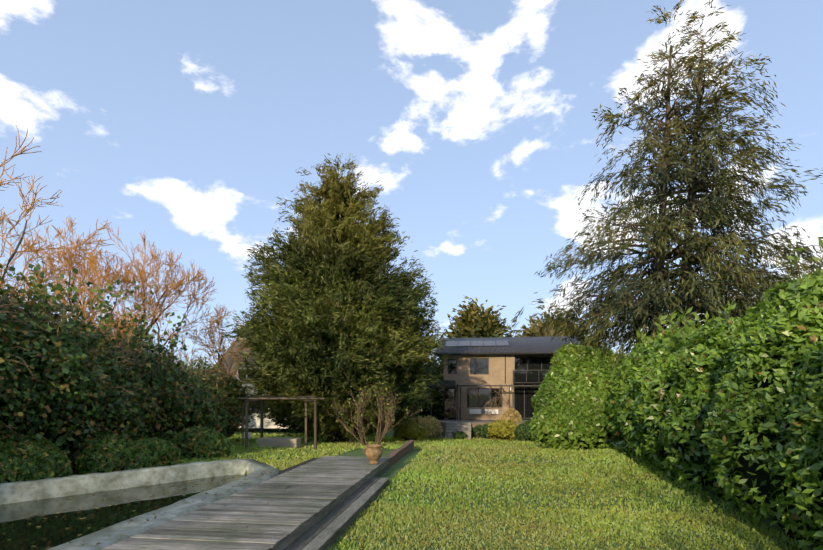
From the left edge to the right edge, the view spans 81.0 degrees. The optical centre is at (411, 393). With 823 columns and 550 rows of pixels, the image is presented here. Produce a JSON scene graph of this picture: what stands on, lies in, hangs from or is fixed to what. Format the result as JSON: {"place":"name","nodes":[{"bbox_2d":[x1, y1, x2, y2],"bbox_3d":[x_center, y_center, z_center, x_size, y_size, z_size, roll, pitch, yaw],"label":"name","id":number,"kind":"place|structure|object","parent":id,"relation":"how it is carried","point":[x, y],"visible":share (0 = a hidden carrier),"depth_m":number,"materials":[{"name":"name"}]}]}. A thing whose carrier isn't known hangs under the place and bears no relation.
{"place":"outdoors","nodes":[
{"label":"outdoors","id":0,"kind":"place"},
{"bbox_2d":[212,375,290,428],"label":"neighbour house walls","id":1,"kind":"structure","parent":0,"point":[256,423],"depth_m":39.01,"materials":[{"name":"white paint"}]},
{"bbox_2d":[215,339,262,383],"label":"neighbour house roof","id":2,"kind":"structure","parent":1,"relation":"on","point":[228,360],"depth_m":40.80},
{"bbox_2d":[237,328,263,385],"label":"house","id":3,"kind":"structure","parent":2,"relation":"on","point":[246,374],"depth_m":38.71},
{"bbox_2d":[238,369,267,412],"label":"neighbour house windows","id":4,"kind":"structure","parent":1,"relation":"in","point":[255,409],"depth_m":38.93,"materials":[{"name":"grey glass"}]},
{"bbox_2d":[0,0,822,367],"label":"sky","id":5,"kind":"structure","parent":0,"point":[180,124],"materials":[{"name":"blue"}]},
{"bbox_2d":[57,419,815,549],"bbox_3d":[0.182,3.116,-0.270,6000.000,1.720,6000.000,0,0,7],"label":"lawn","id":6,"kind":"structure","parent":0,"point":[395,469],"depth_m":9.66,"materials":[{"name":"green plant"}]},
{"bbox_2d":[0,426,230,482],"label":"bushes","id":7,"kind":"object","parent":6,"relation":"on","point":[52,461],"depth_m":13.33,"materials":[{"name":"green plant"}]},
{"bbox_2d":[0,126,251,378],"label":"bare tree","id":8,"kind":"object","parent":6,"relation":"on","point":[91,264],"depth_m":27.08,"materials":[{"name":"brown plant"}]},
{"bbox_2d":[0,262,260,472],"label":"hedge","id":9,"kind":"object","parent":6,"relation":"on","point":[68,358],"depth_m":13.60,"materials":[{"name":"green plant"}]},
{"bbox_2d":[0,260,208,374],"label":"hedge top leaves","id":10,"kind":"object","parent":9,"relation":"on","point":[141,334],"visible":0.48,"depth_m":15.56,"materials":[{"name":"plant"}]},
{"bbox_2d":[0,459,278,549],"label":"pond edge","id":11,"kind":"object","parent":6,"relation":"in","point":[70,485],"visible":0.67,"depth_m":9.74,"materials":[{"name":"grey concrete"}]},
{"bbox_2d":[0,474,246,549],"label":"pond water surface","id":12,"kind":"object","parent":11,"relation":"in","point":[20,531],"visible":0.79,"depth_m":8.51,"materials":[{"name":"liquid"}]},
{"bbox_2d":[3,476,239,548],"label":"fallen leaves","id":13,"kind":"object","parent":12,"relation":"on","point":[108,505],"visible":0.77,"depth_m":8.39,"materials":[{"name":"brown plant"}]},
{"bbox_2d":[69,471,275,544],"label":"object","id":14,"kind":"object","parent":11,"relation":"on","point":[185,503],"visible":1,"depth_m":8.55,"materials":[{"name":"brown plant"}]},
{"bbox_2d":[203,405,243,445],"bbox_3d":[-9.532,1.489,21.500,3.961,2.053,0.124,0,0,-10],"label":"garden fence","id":15,"kind":"object","parent":6,"relation":"on","point":[239,425],"visible":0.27,"depth_m":21.81,"materials":[{"name":"brown wood"}]},
{"bbox_2d":[257,437,300,447],"bbox_3d":[-5.830,2.174,21.262,1.800,0.450,0.600,0,0,7],"label":"bench","id":16,"kind":"object","parent":6,"relation":"on","point":[280,442],"visible":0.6,"depth_m":20.98,"materials":[{"name":"grey concrete"}]},
{"bbox_2d":[245,400,316,450],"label":"pergola posts","id":17,"kind":"object","parent":6,"relation":"on","point":[306,424],"visible":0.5,"depth_m":19.96,"materials":[{"name":"brown wood"}]},
{"bbox_2d":[238,396,323,401],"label":"pergola beams","id":18,"kind":"structure","parent":17,"relation":"on","point":[263,398],"depth_m":19.96,"materials":[{"name":"brown wood"}]},
{"bbox_2d":[275,458,318,476],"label":"boardwalk edge","id":19,"kind":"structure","parent":6,"relation":"on","point":[296,466],"depth_m":13.06,"materials":[{"name":"grey wood"}]},
{"bbox_2d":[101,456,389,549],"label":"deck planks","id":20,"kind":"object","parent":19,"relation":"on","point":[275,521],"visible":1,"depth_m":7.78,"materials":[{"name":"grey wood"}]},
{"bbox_2d":[126,463,366,547],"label":"deck leaves","id":21,"kind":"object","parent":20,"relation":"on","point":[271,500],"visible":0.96,"depth_m":8.72,"materials":[{"name":"brown plant"}]},
{"bbox_2d":[365,444,382,463],"bbox_3d":[-1.042,1.669,13.317,0.490,0.510,0.490,0,0,-21],"label":"garden urn","id":22,"kind":"object","parent":20,"relation":"on","point":[373,452],"visible":0.98,"depth_m":13.15,"materials":[{"name":"ceramic"}]},
{"bbox_2d":[328,382,421,444],"bbox_3d":[-1.561,0.952,21.727,4.413,3.180,4.045,0,0,7],"label":"hazel shrub","id":23,"kind":"object","parent":22,"relation":"in","point":[379,414],"depth_m":22.01,"materials":[{"name":"brown plant"}]},
{"bbox_2d":[270,459,389,549],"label":"deck side boards","id":24,"kind":"object","parent":6,"relation":"on","point":[326,527],"visible":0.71,"depth_m":8.22,"materials":[{"name":"grey wood"}]},
{"bbox_2d":[208,153,457,442],"bbox_3d":[-4.432,-5.264,27.661,13.088,16.598,13.770,0,0,7],"label":"cypress tree","id":25,"kind":"object","parent":6,"relation":"on","point":[287,306],"depth_m":24.99,"materials":[{"name":"green plant"}]},
{"bbox_2d":[387,440,413,467],"bbox_3d":[-0.399,2.214,17.742,0.210,0.461,6.280,0,0,7],"label":"retaining edge","id":26,"kind":"object","parent":6,"relation":"on","point":[396,455],"visible":0.69,"depth_m":17.24,"materials":[{"name":"brown wood"}]},
{"bbox_2d":[391,349,455,427],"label":"hedge","id":27,"kind":"object","parent":6,"relation":"on","point":[432,370],"depth_m":43.94,"materials":[{"name":"green plant"}]},
{"bbox_2d":[393,420,526,441],"bbox_3d":[3.446,2.446,31.511,9.907,1.436,3.615,0,0,-16],"label":"shrub","id":28,"kind":"object","parent":6,"relation":"on","point":[503,428],"depth_m":31.40,"materials":[{"name":"plant"}]},
{"bbox_2d":[402,408,522,439],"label":"house shrub leaves","id":29,"kind":"object","parent":28,"relation":"attached to","point":[431,425],"visible":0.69,"depth_m":32.81,"materials":[{"name":"green plant"}]},
{"bbox_2d":[444,355,544,419],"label":"house walls","id":30,"kind":"structure","parent":6,"relation":"on","point":[495,376],"depth_m":37.35,"materials":[{"name":"beige paint"}]},
{"bbox_2d":[439,382,508,420],"bbox_3d":[6.735,0.695,35.157,9.936,3.212,4.372,0,0,7],"label":"vine","id":31,"kind":"object","parent":30,"relation":"hanging from","point":[476,397],"depth_m":35.71,"materials":[{"name":"plant"}]},
{"bbox_2d":[430,355,552,420],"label":"house frames","id":32,"kind":"structure","parent":30,"relation":"attached to","point":[449,383],"depth_m":36.98,"materials":[{"name":"black metal"}]},
{"bbox_2d":[432,357,551,417],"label":"windows","id":33,"kind":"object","parent":32,"relation":"in","point":[479,366],"visible":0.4,"depth_m":37.52,"materials":[{"name":"black glass"}]},
{"bbox_2d":[436,336,581,360],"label":"house roof","id":34,"kind":"structure","parent":30,"relation":"on","point":[530,346],"depth_m":37.99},
{"bbox_2d":[445,340,508,345],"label":"solar panels","id":35,"kind":"object","parent":34,"relation":"on","point":[479,343],"visible":0.96,"depth_m":39.31,"materials":[{"name":"blue"}]},
{"bbox_2d":[453,420,537,440],"bbox_3d":[6.198,2.353,31.771,6.546,1.598,3.338,0,0,32],"label":"shrub","id":36,"kind":"object","parent":6,"relation":"on","point":[522,430],"depth_m":31.89,"materials":[{"name":"green plant"}]},
{"bbox_2d":[360,450,744,548],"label":"fallen leaves","id":37,"kind":"object","parent":6,"relation":"on","point":[532,526],"visible":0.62,"depth_m":8.44,"materials":[{"name":"brown plant"}]},
{"bbox_2d":[529,342,627,450],"bbox_3d":[7.865,0.152,21.616,5.090,4.905,4.056,0,0,7],"label":"hedge","id":38,"kind":"object","parent":6,"relation":"on","point":[575,399],"depth_m":20.37,"materials":[{"name":"green plant"}]},
{"bbox_2d":[507,0,822,369],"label":"tree","id":39,"kind":"object","parent":6,"relation":"on","point":[599,323],"depth_m":21.35,"materials":[{"name":"green plant"}]},
{"bbox_2d":[603,268,822,549],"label":"laurel hedge","id":40,"kind":"object","parent":6,"relation":"on","point":[636,393],"depth_m":7.53,"materials":[{"name":"green plant"}]},
{"bbox_2d":[629,237,822,366],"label":"laurel shoot","id":41,"kind":"object","parent":40,"relation":"attached to","point":[725,314],"depth_m":13.28,"materials":[{"name":"green plant"}]},
{"bbox_2d":[445,422,470,439],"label":"house steps","id":42,"kind":"structure","parent":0,"point":[453,427],"depth_m":33.33,"materials":[{"name":"grey concrete"}]},
{"bbox_2d":[469,387,510,413],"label":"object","id":43,"kind":"object","parent":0,"point":[478,411],"visible":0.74,"depth_m":37.19,"materials":[{"name":"white"}]},
{"bbox_2d":[421,316,625,357],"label":"tree","id":44,"kind":"object","parent":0,"point":[550,331],"depth_m":64.90,"materials":[{"name":"green plant"}]},
{"bbox_2d":[436,295,522,338],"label":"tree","id":45,"kind":"object","parent":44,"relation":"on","point":[472,320],"visible":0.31,"depth_m":64.07,"materials":[{"name":"green plant"}]},
{"bbox_2d":[432,420,627,440],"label":"house terrace","id":46,"kind":"structure","parent":0,"point":[474,423],"depth_m":34.37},
{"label":"pine tree branches","id":47,"kind":"object","parent":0,"visible":0},
{"bbox_2d":[513,305,589,344],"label":"tree","id":48,"kind":"object","parent":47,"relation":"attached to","point":[528,332],"visible":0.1,"depth_m":74.52,"materials":[{"name":"green plant"}]}
]}

